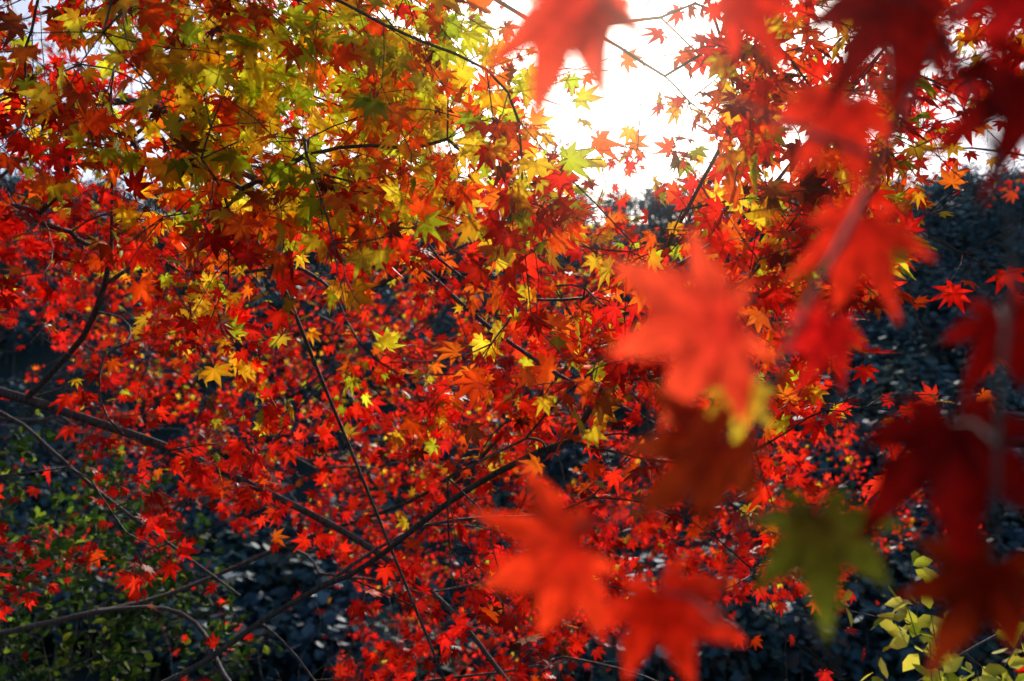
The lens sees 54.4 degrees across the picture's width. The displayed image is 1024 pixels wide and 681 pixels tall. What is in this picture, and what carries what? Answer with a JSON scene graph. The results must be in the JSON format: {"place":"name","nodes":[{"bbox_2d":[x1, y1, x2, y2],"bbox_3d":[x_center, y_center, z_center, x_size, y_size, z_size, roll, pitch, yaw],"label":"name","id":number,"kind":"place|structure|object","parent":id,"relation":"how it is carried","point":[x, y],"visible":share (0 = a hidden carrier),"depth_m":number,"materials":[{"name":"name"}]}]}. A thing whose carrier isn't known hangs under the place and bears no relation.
{"place":"outdoors","nodes":[
{"label":"outdoors","id":0,"kind":"place"},
{"bbox_2d":[0,160,1023,680],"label":"hill forest crowns","id":1,"kind":"object","parent":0,"point":[900,374],"visible":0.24,"depth_m":127.09,"materials":[{"name":"green plant"}]},
{"bbox_2d":[0,204,1023,680],"bbox_3d":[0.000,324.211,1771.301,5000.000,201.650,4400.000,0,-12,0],"label":"ground","id":2,"kind":"structure","parent":0,"point":[44,354],"depth_m":164.83,"materials":[{"name":"black soil"}]},
{"bbox_2d":[0,397,282,680],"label":"green shrub","id":3,"kind":"object","parent":2,"relation":"on","point":[63,543],"depth_m":4.52,"materials":[{"name":"green plant"}]},
{"bbox_2d":[257,562,433,680],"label":"bare shrub stems","id":4,"kind":"object","parent":2,"relation":"on","point":[352,652],"visible":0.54,"depth_m":6.50,"materials":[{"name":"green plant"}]},
{"bbox_2d":[0,0,1023,680],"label":"maple","id":5,"kind":"object","parent":2,"relation":"on","point":[380,120],"depth_m":1.76,"materials":[{"name":"red plant"}]},
{"bbox_2d":[0,0,1023,680],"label":"maple leaves","id":6,"kind":"object","parent":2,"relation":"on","point":[380,484],"depth_m":6.90,"materials":[{"name":"red plant"}]},
{"bbox_2d":[0,169,1023,680],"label":"hill forest trunks","id":7,"kind":"object","parent":2,"relation":"on","point":[16,655],"visible":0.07,"depth_m":145.33,"materials":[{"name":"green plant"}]},
{"bbox_2d":[837,550,1023,680],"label":"yellow bush","id":8,"kind":"object","parent":2,"relation":"on","point":[950,665],"depth_m":1.40,"materials":[{"name":"yellow plant"}]},
{"bbox_2d":[0,0,1023,224],"label":"sky","id":9,"kind":"structure","parent":0,"point":[625,91],"materials":[{"name":"white"}]},
{"bbox_2d":[575,0,1016,624],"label":"maple twig","id":10,"kind":"object","parent":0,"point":[969,94],"visible":0.97,"depth_m":0.34,"materials":[{"name":"brown wood"}]},
{"bbox_2d":[471,0,1023,680],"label":"maple leaves","id":11,"kind":"object","parent":10,"relation":"attached to","point":[697,336],"visible":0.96,"depth_m":0.35,"materials":[{"name":"red plant"}]}
]}

